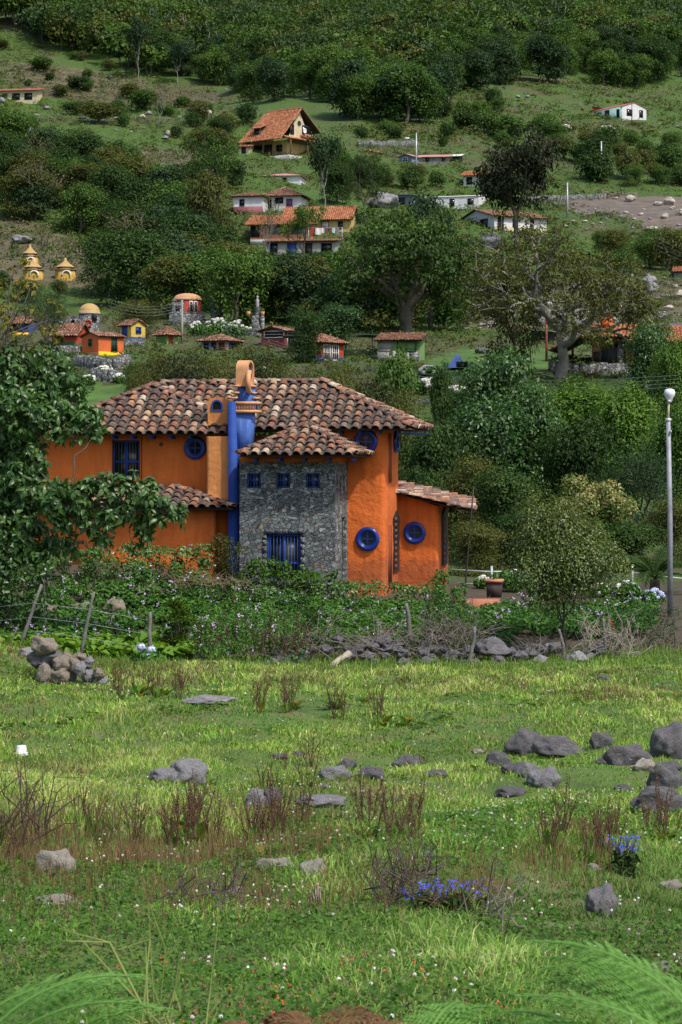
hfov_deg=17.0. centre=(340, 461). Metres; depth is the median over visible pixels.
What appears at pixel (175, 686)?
dried dock
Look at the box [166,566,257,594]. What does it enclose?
dead plant heap
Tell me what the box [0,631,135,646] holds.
fence wire
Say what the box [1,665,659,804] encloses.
clover blossoms
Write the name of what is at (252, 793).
rock
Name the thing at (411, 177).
dark bush
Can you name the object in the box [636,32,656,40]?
broadleaf tree
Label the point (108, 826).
dried dock
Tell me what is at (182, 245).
broadleaf tree
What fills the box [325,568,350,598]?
hedge sapling
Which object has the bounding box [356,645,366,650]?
rock
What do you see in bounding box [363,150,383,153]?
roof canopy
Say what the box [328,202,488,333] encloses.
spreading tree
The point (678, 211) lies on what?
rock
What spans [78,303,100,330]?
domed stone tower
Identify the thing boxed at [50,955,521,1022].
orange red flowers
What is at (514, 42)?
tall forest tree
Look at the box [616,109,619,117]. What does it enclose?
window
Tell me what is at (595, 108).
red lean to
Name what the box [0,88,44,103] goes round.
long house
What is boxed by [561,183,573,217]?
utility pole
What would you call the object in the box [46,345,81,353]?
terrace wall
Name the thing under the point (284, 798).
dried dock
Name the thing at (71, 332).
red cabin
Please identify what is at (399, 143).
dry stone wall
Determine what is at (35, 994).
bracken fern
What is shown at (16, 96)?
window
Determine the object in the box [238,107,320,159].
steep roofed house
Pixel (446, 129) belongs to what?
dark bush
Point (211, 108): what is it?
dark bush
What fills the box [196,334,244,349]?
blue trimmed cabin
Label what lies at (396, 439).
round window
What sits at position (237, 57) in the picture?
broadleaf tree
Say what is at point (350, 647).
rock
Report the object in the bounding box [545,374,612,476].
bright vine mound
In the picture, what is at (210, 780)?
dock rosette
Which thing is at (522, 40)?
broadleaf tree
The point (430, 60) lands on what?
broadleaf tree
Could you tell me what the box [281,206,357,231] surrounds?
yellow house
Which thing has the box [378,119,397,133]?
green bush
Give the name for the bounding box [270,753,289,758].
rock
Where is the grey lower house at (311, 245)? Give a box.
[262,238,343,255]
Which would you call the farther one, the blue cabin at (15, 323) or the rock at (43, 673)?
the blue cabin at (15, 323)
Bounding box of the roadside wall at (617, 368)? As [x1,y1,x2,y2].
[548,362,627,373]
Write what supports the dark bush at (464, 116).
on the ground at (322, 116)
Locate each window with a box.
[12,93,19,99]
[24,93,31,99]
[92,314,96,319]
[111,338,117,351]
[114,440,139,476]
[136,327,140,333]
[184,436,205,459]
[189,301,192,312]
[194,301,196,311]
[203,343,208,348]
[211,342,215,349]
[218,342,224,349]
[229,343,236,348]
[239,199,244,205]
[248,473,260,487]
[264,331,283,337]
[267,534,300,578]
[269,226,280,234]
[270,243,277,252]
[275,197,282,203]
[276,145,281,151]
[277,473,289,487]
[286,199,292,207]
[290,124,293,134]
[302,125,309,133]
[306,473,319,487]
[308,345,316,359]
[321,221,328,230]
[321,243,331,251]
[323,344,330,360]
[332,345,338,360]
[338,221,342,228]
[354,430,377,450]
[356,527,379,550]
[393,430,399,452]
[404,522,425,543]
[450,199,454,206]
[466,177,471,184]
[467,198,473,204]
[480,218,487,226]
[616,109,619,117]
[627,109,632,115]
[639,110,642,117]
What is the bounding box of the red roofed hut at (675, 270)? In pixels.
[671,266,681,276]
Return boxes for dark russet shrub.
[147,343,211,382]
[231,341,280,378]
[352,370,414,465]
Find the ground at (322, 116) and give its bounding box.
[0,8,681,1023]
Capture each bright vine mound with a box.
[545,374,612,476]
[585,377,664,490]
[639,400,681,517]
[644,335,681,419]
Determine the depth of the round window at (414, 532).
77.84 m
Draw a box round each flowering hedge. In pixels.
[11,542,215,592]
[132,563,303,608]
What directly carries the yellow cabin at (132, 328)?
on the ground at (322, 116)
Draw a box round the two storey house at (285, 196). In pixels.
[263,186,312,210]
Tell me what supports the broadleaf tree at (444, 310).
on the ground at (322, 116)
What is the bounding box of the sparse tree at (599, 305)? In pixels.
[441,208,664,379]
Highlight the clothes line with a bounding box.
[308,227,339,238]
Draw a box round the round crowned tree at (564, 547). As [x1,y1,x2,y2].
[502,479,636,648]
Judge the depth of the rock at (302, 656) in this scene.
60.85 m
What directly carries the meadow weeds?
on the ground at (322, 116)
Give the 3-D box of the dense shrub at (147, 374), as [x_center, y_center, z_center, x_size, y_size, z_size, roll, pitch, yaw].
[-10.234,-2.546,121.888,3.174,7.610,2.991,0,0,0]
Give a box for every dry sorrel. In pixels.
[0,639,681,723]
[0,770,673,929]
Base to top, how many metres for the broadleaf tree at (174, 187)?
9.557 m
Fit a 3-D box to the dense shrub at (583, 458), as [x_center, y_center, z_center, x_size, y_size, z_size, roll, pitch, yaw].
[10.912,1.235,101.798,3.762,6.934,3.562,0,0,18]
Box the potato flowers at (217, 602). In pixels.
[5,569,503,639]
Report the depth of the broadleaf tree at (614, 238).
276.10 m
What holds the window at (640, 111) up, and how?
in the bungalow
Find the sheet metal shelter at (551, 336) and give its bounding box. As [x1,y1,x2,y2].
[531,330,556,341]
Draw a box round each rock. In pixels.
[12,235,31,243]
[17,647,32,656]
[26,650,61,668]
[31,635,58,655]
[35,848,75,875]
[35,894,85,905]
[36,605,56,613]
[36,663,51,683]
[51,668,69,683]
[52,655,69,669]
[62,652,71,657]
[68,657,79,673]
[68,669,76,680]
[70,601,93,613]
[72,652,86,660]
[74,661,85,677]
[81,669,95,682]
[82,656,93,668]
[93,667,104,678]
[94,677,109,684]
[100,598,125,614]
[148,767,177,782]
[170,758,207,784]
[180,695,237,704]
[244,788,265,808]
[254,857,294,870]
[264,786,281,809]
[267,647,282,656]
[270,656,280,663]
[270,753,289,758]
[291,650,309,662]
[291,750,304,756]
[295,794,346,807]
[299,857,325,879]
[317,765,352,781]
[317,782,329,788]
[318,645,333,653]
[332,635,342,643]
[336,758,356,769]
[343,645,354,651]
[354,648,363,653]
[354,766,384,780]
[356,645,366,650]
[359,651,376,660]
[360,639,370,646]
[366,192,399,208]
[366,642,379,650]
[381,652,389,659]
[383,644,397,652]
[391,754,423,767]
[395,639,405,647]
[396,648,410,658]
[396,657,409,664]
[418,648,429,658]
[420,656,434,663]
[423,768,447,778]
[427,645,439,653]
[435,645,448,655]
[443,649,460,661]
[444,655,457,661]
[458,644,474,655]
[472,749,483,753]
[474,637,513,657]
[475,347,489,353]
[477,233,500,248]
[484,750,512,765]
[490,655,505,662]
[494,786,525,797]
[501,762,524,773]
[504,728,545,755]
[511,650,528,661]
[516,762,540,777]
[521,647,539,658]
[526,766,561,789]
[530,735,585,757]
[532,654,547,662]
[537,646,547,654]
[538,921,557,927]
[548,642,561,653]
[558,307,585,325]
[562,654,569,661]
[570,650,589,662]
[585,883,617,915]
[586,653,595,659]
[588,643,604,653]
[588,863,600,871]
[589,732,613,748]
[594,648,604,655]
[594,757,606,764]
[597,675,609,679]
[602,743,652,765]
[613,784,634,792]
[625,195,635,201]
[630,758,654,771]
[630,785,681,813]
[642,275,656,282]
[643,286,653,293]
[646,763,681,788]
[648,961,673,973]
[649,720,681,759]
[653,201,661,205]
[654,760,681,770]
[658,879,681,890]
[663,305,673,310]
[664,197,674,204]
[675,209,681,214]
[675,289,681,297]
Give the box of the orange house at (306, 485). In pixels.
[28,360,476,597]
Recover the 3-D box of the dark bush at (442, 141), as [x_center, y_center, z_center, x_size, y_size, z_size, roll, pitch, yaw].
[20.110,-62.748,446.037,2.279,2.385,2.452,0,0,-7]
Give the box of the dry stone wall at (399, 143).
[357,140,418,146]
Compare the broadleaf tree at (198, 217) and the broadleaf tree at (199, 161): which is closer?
the broadleaf tree at (198, 217)
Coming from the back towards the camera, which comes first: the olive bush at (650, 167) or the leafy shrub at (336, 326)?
the olive bush at (650, 167)
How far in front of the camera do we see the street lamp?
68.93 m
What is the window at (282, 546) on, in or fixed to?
in the orange house at (306, 485)
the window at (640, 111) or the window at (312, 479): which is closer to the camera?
the window at (312, 479)
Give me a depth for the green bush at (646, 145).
454.16 m
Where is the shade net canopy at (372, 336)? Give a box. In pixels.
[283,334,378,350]
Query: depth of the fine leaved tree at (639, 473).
97.23 m
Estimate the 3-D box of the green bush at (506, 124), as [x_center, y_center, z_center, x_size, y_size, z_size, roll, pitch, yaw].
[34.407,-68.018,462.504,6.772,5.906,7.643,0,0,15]
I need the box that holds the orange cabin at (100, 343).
[78,331,126,354]
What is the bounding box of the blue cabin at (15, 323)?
[7,316,37,334]
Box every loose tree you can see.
[184,126,239,214]
[276,198,326,253]
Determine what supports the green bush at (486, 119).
on the ground at (322, 116)
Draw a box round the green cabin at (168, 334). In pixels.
[151,326,183,343]
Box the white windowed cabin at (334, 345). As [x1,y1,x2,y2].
[296,333,349,360]
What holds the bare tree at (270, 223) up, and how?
on the ground at (322, 116)
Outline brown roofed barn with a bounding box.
[636,323,681,325]
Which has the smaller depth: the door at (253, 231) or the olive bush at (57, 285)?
the olive bush at (57, 285)
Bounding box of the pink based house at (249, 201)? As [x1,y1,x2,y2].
[229,192,270,213]
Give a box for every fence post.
[20,584,42,641]
[79,592,94,652]
[147,612,151,646]
[404,603,413,644]
[426,633,432,656]
[467,627,475,662]
[557,629,565,656]
[602,618,606,654]
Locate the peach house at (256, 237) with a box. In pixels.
[244,215,319,245]
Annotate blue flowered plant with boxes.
[398,875,522,916]
[603,834,642,877]
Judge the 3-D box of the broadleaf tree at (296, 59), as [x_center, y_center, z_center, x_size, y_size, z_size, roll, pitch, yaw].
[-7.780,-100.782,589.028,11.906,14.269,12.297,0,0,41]
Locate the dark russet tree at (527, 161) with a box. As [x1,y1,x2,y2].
[472,121,566,246]
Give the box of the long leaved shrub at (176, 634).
[155,598,198,645]
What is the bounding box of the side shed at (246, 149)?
[238,144,254,153]
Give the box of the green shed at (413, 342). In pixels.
[373,332,428,360]
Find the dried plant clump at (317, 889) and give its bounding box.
[308,883,322,905]
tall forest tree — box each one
[124,14,151,80]
[165,40,190,82]
[244,53,256,60]
[248,52,265,62]
[303,131,345,205]
[431,53,466,98]
[484,23,509,36]
[506,38,520,44]
[522,33,555,76]
[523,31,539,37]
[585,34,601,69]
[596,24,625,43]
[618,33,640,52]
[627,47,650,56]
[673,39,681,75]
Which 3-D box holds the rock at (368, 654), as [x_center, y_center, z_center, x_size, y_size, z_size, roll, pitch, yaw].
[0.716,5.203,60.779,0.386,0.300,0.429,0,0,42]
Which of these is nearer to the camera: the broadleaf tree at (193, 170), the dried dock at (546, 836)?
the dried dock at (546, 836)
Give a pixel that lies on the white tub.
(20, 749)
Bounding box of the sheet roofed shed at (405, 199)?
[394,194,419,205]
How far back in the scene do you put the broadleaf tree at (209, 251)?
248.00 m
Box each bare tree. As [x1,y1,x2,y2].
[5,133,55,151]
[11,155,75,220]
[107,205,163,237]
[150,82,175,126]
[248,191,284,250]
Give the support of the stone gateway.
on the ground at (322, 116)
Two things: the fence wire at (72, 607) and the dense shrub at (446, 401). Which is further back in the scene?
the dense shrub at (446, 401)
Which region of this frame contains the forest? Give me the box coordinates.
[0,0,681,91]
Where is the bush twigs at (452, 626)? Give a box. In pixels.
[402,597,485,653]
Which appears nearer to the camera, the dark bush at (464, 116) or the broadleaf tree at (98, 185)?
the broadleaf tree at (98, 185)
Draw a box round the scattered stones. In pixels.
[3,65,681,328]
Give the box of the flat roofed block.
[421,195,485,208]
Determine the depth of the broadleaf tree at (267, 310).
223.46 m
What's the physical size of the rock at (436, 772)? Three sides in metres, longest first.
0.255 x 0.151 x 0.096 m
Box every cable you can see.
[182,301,678,380]
[183,307,675,387]
[188,307,677,383]
[189,313,674,391]
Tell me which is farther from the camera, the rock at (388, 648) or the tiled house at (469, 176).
the tiled house at (469, 176)
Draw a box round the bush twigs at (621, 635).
[570,606,651,656]
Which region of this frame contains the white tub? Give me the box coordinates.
[15,745,27,755]
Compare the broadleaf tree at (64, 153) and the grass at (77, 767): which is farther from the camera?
the broadleaf tree at (64, 153)
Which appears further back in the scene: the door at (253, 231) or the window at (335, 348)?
the door at (253, 231)
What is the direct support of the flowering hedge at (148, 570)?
on the ground at (322, 116)
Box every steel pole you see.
[545,319,547,360]
[571,343,573,358]
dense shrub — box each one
[39,363,94,417]
[107,299,165,337]
[120,362,139,391]
[121,346,172,391]
[125,373,147,390]
[189,374,210,379]
[198,351,235,379]
[254,377,290,435]
[259,351,295,378]
[285,306,327,363]
[301,365,332,378]
[326,363,377,432]
[386,387,422,480]
[398,418,477,548]
[398,464,448,490]
[432,388,478,449]
[433,450,497,561]
[448,519,518,577]
[461,464,546,568]
[492,505,541,570]
[526,426,590,508]
[543,412,625,517]
[597,520,666,572]
[639,497,681,567]
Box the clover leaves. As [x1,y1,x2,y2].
[0,800,681,1023]
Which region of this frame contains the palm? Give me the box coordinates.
[608,545,681,592]
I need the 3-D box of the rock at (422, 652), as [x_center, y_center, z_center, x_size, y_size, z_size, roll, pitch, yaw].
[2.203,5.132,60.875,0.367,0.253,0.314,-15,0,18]
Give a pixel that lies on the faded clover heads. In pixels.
(313, 987)
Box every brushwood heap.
[274,602,470,662]
[407,600,508,660]
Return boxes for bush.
[0,38,9,47]
[0,270,11,287]
[12,278,45,300]
[25,79,32,84]
[26,55,54,68]
[29,116,40,127]
[44,71,55,79]
[47,279,68,296]
[50,84,69,96]
[59,101,86,114]
[65,74,95,87]
[68,50,77,58]
[75,50,86,60]
[75,101,122,123]
[79,80,93,90]
[82,69,92,76]
[100,59,118,70]
[107,97,125,115]
[115,112,131,125]
[118,83,141,95]
[123,89,140,95]
[125,87,161,108]
[151,103,175,115]
[169,125,184,137]
[173,95,191,105]
[183,110,203,126]
[185,99,213,125]
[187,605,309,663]
[199,636,233,661]
[201,100,214,115]
[206,533,252,592]
[209,112,242,132]
[232,102,259,122]
[284,592,333,652]
[328,149,353,165]
[351,126,369,138]
[368,162,394,183]
[371,342,419,406]
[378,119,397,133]
[386,125,404,137]
[396,167,423,188]
[419,569,477,650]
[427,169,445,186]
[428,358,453,424]
[437,136,447,146]
[438,101,455,115]
[439,121,457,137]
[452,106,478,128]
[454,98,472,111]
[470,106,500,134]
[483,86,501,102]
[492,130,511,146]
[493,113,526,137]
[529,111,558,138]
[550,136,577,159]
[569,141,584,160]
[572,132,616,156]
[572,147,617,181]
[576,131,593,141]
[584,613,626,651]
[590,124,624,147]
[600,602,681,650]
[607,245,637,272]
[610,142,630,157]
[612,149,643,178]
[622,128,641,145]
[633,147,658,173]
[634,139,654,152]
[635,228,659,240]
[644,161,666,182]
[645,228,681,270]
[651,144,681,168]
[653,139,681,151]
[668,166,681,185]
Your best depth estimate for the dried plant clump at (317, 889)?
11.16 m
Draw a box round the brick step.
[456,598,499,606]
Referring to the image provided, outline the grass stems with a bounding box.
[58,885,222,1023]
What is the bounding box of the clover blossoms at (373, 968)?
[0,771,681,1023]
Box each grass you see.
[0,642,681,696]
[0,683,681,764]
[0,730,681,878]
[0,822,681,1023]
[2,637,681,672]
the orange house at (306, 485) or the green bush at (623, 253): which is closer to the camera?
the orange house at (306, 485)
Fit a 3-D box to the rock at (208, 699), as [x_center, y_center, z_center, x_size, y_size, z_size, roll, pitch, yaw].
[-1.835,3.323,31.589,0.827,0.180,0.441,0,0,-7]
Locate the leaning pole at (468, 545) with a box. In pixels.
[462,486,473,613]
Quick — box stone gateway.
[45,314,81,330]
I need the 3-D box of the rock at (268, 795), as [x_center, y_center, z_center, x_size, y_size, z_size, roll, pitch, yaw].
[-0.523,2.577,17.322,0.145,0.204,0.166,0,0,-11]
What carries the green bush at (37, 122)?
on the ground at (322, 116)
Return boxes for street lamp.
[664,389,674,616]
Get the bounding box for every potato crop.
[0,573,521,653]
[479,596,660,639]
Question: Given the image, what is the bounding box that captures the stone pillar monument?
[246,296,264,335]
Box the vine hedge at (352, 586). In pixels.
[305,579,467,609]
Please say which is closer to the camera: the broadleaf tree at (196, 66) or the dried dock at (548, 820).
the dried dock at (548, 820)
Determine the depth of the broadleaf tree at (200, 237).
261.87 m
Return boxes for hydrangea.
[81,374,96,384]
[96,365,113,369]
[112,373,126,382]
[129,643,165,661]
[186,321,205,335]
[200,317,230,336]
[223,319,251,339]
[413,377,431,393]
[418,365,438,377]
[447,385,467,395]
[473,574,490,588]
[497,568,527,591]
[588,583,609,597]
[610,580,641,601]
[639,587,665,604]
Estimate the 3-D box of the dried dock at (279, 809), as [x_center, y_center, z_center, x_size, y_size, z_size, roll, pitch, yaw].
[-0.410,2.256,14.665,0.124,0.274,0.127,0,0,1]
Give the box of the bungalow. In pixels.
[595,102,646,119]
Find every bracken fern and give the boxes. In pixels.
[0,970,176,1023]
[397,1001,503,1023]
[491,940,681,1023]
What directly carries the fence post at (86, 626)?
on the ground at (322, 116)
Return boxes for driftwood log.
[331,650,351,666]
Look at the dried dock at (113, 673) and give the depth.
38.58 m
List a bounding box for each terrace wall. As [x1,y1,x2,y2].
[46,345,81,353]
[73,354,130,368]
[90,368,123,381]
[124,339,143,346]
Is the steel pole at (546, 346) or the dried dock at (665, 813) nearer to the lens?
the dried dock at (665, 813)
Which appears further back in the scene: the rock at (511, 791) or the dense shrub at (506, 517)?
the dense shrub at (506, 517)
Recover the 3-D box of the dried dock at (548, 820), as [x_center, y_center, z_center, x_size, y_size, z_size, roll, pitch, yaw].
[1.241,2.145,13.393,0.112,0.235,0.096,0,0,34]
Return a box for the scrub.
[0,26,681,435]
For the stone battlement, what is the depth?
222.43 m
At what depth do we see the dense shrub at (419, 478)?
91.77 m
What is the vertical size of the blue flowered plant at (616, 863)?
0.278 m
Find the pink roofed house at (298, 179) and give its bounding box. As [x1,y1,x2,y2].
[263,173,308,184]
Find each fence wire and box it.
[0,603,148,620]
[0,617,147,634]
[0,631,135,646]
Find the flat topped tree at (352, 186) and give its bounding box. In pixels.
[340,152,386,219]
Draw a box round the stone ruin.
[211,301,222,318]
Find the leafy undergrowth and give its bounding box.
[0,524,59,634]
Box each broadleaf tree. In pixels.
[0,105,33,139]
[0,107,36,145]
[0,128,27,186]
[0,144,16,172]
[0,151,14,201]
[0,165,64,218]
[2,148,61,208]
[7,147,60,192]
[9,181,57,220]
[10,141,35,158]
[21,125,63,150]
[43,156,90,205]
[47,127,108,157]
[48,145,78,191]
[55,160,102,193]
[57,181,109,235]
[73,152,103,183]
[74,227,128,297]
[76,135,103,157]
[77,181,112,224]
[82,161,141,222]
[84,226,180,305]
[86,144,128,163]
[86,179,116,223]
[87,160,129,182]
[88,152,159,181]
[91,138,143,158]
[100,197,132,228]
[101,208,136,236]
[102,188,124,228]
[102,200,130,233]
[111,175,159,208]
[112,199,166,234]
[121,225,156,295]
[125,202,191,234]
[129,26,151,65]
[133,253,217,318]
[137,178,190,208]
[138,281,178,300]
[140,249,212,317]
[141,41,172,72]
[141,163,188,186]
[144,28,176,67]
[148,231,212,255]
[151,190,193,213]
[152,212,191,236]
[153,216,225,246]
[156,227,206,292]
[166,37,197,75]
[167,32,184,68]
[171,209,219,240]
[173,163,210,179]
[177,125,240,164]
[177,177,195,185]
[184,154,227,187]
[184,168,231,231]
[187,53,213,81]
[192,242,239,313]
[195,151,231,183]
[198,48,231,85]
[199,33,227,61]
[201,41,224,76]
[201,247,278,322]
[202,239,254,304]
[203,116,232,136]
[204,247,277,325]
[210,222,244,245]
[213,42,251,84]
[215,217,237,236]
[225,159,247,185]
[226,62,240,91]
[230,64,269,103]
[231,59,261,100]
[231,249,290,320]
[238,268,287,322]
[241,59,276,100]
[253,52,281,62]
[253,54,292,101]
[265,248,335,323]
[265,254,333,321]
[279,251,302,262]
[282,61,297,97]
[289,44,327,96]
[291,64,323,98]
[299,39,355,96]
[299,250,350,315]
[308,271,376,329]
[312,60,342,102]
[313,247,366,310]
[316,162,358,204]
[323,160,346,176]
[324,55,373,118]
[330,257,397,329]
[332,45,382,66]
[336,71,380,120]
[344,154,375,188]
[354,217,394,254]
[355,264,439,333]
[364,60,400,109]
[368,78,403,117]
[369,63,414,120]
[370,61,408,114]
[372,166,391,185]
[376,63,439,122]
[378,57,403,65]
[380,53,410,64]
[385,175,395,186]
[385,242,479,331]
[402,51,432,66]
[403,72,446,118]
[404,61,427,68]
[404,165,426,183]
[404,187,456,260]
[405,80,449,123]
[418,303,456,320]
[419,165,428,177]
[421,47,461,94]
[425,62,463,117]
[432,58,467,97]
[433,275,485,320]
[438,29,471,56]
[444,26,484,45]
[452,233,485,263]
[459,54,483,89]
[460,27,501,46]
[461,45,499,91]
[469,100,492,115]
[473,32,508,77]
[481,258,547,367]
[482,36,521,84]
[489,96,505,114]
[497,45,527,80]
[509,26,530,43]
[513,42,533,74]
[515,34,538,67]
[519,32,572,82]
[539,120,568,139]
[545,18,580,40]
[547,35,561,61]
[554,44,578,78]
[557,27,599,70]
[563,40,590,74]
[581,28,607,62]
[585,38,626,75]
[585,48,619,84]
[590,229,613,258]
[596,229,636,267]
[600,26,622,41]
[606,49,629,82]
[608,59,635,87]
[622,162,644,186]
[623,52,658,86]
[625,38,674,82]
[628,234,661,268]
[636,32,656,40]
[642,33,681,75]
[651,53,678,79]
[651,164,672,184]
[652,22,681,64]
[659,130,681,148]
[669,229,681,265]
[669,254,681,266]
[672,163,681,170]
[673,42,681,75]
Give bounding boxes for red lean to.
[592,106,602,112]
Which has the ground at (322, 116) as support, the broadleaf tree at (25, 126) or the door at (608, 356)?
the broadleaf tree at (25, 126)
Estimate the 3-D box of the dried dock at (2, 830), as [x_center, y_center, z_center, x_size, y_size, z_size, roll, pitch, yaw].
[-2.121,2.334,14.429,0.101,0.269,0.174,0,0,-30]
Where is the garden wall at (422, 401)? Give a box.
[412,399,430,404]
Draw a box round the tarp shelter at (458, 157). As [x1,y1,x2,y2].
[451,154,463,161]
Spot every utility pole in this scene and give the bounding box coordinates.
[181,300,182,343]
[404,133,416,164]
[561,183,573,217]
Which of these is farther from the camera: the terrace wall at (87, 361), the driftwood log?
the terrace wall at (87, 361)
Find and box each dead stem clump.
[0,731,87,846]
[123,844,259,909]
[338,818,454,916]
[437,854,549,937]
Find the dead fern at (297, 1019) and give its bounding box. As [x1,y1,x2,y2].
[219,1005,412,1023]
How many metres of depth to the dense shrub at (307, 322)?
171.44 m
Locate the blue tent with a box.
[447,354,467,367]
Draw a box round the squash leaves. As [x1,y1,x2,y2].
[0,630,216,661]
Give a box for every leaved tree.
[0,254,188,629]
[17,285,71,354]
[589,442,681,553]
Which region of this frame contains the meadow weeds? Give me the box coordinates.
[0,649,681,1018]
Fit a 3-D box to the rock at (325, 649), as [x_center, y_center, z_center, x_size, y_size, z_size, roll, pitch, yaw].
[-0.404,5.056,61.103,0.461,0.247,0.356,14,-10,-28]
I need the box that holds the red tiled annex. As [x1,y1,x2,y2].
[616,325,681,361]
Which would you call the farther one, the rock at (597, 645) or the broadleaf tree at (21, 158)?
the broadleaf tree at (21, 158)
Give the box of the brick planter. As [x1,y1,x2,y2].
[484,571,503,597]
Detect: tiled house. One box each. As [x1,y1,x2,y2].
[459,171,489,185]
[547,310,636,363]
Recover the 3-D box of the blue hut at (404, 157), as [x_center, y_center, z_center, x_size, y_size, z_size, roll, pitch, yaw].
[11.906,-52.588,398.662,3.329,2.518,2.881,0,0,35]
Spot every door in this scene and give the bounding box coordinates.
[122,326,126,335]
[169,336,172,343]
[250,226,259,236]
[254,144,271,152]
[287,243,296,254]
[287,332,294,346]
[305,243,311,253]
[398,197,404,204]
[498,216,503,229]
[592,351,599,362]
[600,343,617,363]
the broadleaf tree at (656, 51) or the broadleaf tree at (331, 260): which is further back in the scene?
the broadleaf tree at (656, 51)
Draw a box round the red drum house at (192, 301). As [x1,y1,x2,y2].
[173,293,201,313]
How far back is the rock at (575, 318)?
211.33 m
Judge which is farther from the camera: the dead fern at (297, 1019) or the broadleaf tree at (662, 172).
the broadleaf tree at (662, 172)
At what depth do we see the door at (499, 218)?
322.97 m
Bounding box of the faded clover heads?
[0,817,681,1023]
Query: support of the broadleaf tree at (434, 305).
on the ground at (322, 116)
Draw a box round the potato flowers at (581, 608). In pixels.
[496,592,649,620]
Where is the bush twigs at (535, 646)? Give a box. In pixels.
[503,625,593,656]
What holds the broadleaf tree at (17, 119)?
on the ground at (322, 116)
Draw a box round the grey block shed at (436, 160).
[418,154,452,163]
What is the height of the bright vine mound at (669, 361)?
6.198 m
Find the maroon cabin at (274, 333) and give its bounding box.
[256,325,297,347]
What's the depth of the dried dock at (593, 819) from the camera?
13.66 m
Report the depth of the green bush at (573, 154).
434.71 m
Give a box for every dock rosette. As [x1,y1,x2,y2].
[125,685,149,695]
[155,687,177,695]
[178,827,205,840]
[205,778,219,782]
[210,689,223,695]
[243,844,277,856]
[283,699,305,707]
[321,700,346,708]
[356,831,382,841]
[357,694,373,703]
[366,714,397,725]
[397,716,418,724]
[642,827,679,840]
[659,692,680,700]
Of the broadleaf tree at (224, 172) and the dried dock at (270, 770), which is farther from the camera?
the broadleaf tree at (224, 172)
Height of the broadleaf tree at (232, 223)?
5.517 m
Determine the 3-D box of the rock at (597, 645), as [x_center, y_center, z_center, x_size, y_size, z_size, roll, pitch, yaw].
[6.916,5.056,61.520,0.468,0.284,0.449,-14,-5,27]
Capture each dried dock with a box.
[0,809,17,843]
[0,814,8,843]
[1,824,23,868]
[6,822,27,852]
[66,782,87,822]
[79,784,107,839]
[81,798,92,818]
[86,812,113,847]
[88,808,110,842]
[102,799,124,831]
[110,662,123,689]
[111,671,124,695]
[115,668,129,698]
[119,788,150,840]
[128,667,141,688]
[130,813,147,844]
[139,666,153,690]
[141,662,158,689]
[146,665,162,697]
[153,676,165,693]
[155,802,177,839]
[157,789,180,850]
[161,781,203,841]
[169,779,194,824]
[170,672,186,699]
[171,665,187,696]
[174,672,186,689]
[179,781,207,829]
[179,797,202,847]
[180,776,217,836]
[183,769,208,816]
[187,790,212,842]
[197,793,224,847]
[234,796,260,843]
[245,803,267,836]
[247,790,277,841]
[248,680,259,701]
[249,750,279,790]
[253,678,268,712]
[255,679,269,706]
[256,784,281,829]
[259,789,297,844]
[266,772,296,821]
[268,789,285,822]
[277,748,288,769]
[278,675,294,711]
[279,675,299,712]
[292,796,312,834]
[293,750,320,789]
[296,777,316,826]
[297,734,321,766]
[324,680,340,707]
[326,686,339,718]
[336,685,348,708]
[339,688,353,719]
[349,785,388,838]
[353,764,388,824]
[366,681,386,714]
[367,692,385,725]
[371,798,387,819]
[372,779,415,836]
[382,802,406,843]
[390,795,413,836]
[396,810,417,845]
[401,786,425,828]
[404,806,423,839]
[407,778,426,820]
[418,750,429,766]
[534,812,554,855]
[536,796,566,851]
[541,806,560,836]
[547,775,581,832]
[577,809,605,863]
[587,800,613,839]
[590,808,619,855]
[596,808,609,847]
[601,797,620,832]
[604,800,627,852]
[639,793,663,829]
[653,770,675,825]
[654,799,681,839]
[655,803,673,834]
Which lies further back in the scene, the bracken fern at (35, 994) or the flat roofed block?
the flat roofed block
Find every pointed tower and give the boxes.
[21,244,38,264]
[22,258,44,279]
[53,258,76,280]
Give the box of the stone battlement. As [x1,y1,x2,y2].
[169,312,204,325]
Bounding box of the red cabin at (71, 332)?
[49,322,89,345]
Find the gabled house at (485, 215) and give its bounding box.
[460,209,550,231]
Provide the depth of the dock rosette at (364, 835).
13.55 m
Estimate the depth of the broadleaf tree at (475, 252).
263.53 m
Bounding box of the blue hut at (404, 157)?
[397,153,420,162]
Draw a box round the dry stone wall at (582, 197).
[526,194,605,201]
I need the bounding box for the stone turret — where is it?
[172,300,184,313]
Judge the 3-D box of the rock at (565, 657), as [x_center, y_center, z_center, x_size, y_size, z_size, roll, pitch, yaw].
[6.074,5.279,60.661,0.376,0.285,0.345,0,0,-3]
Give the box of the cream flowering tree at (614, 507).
[542,472,648,587]
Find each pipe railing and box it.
[451,566,504,584]
[631,564,681,589]
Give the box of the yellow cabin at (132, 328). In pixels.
[116,319,148,338]
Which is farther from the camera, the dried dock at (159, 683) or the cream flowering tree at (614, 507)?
the cream flowering tree at (614, 507)
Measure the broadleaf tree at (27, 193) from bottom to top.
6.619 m
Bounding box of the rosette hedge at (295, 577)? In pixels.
[235,555,327,602]
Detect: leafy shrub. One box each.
[313,302,366,354]
[438,392,532,520]
[451,344,537,499]
[483,375,570,508]
[620,317,676,408]

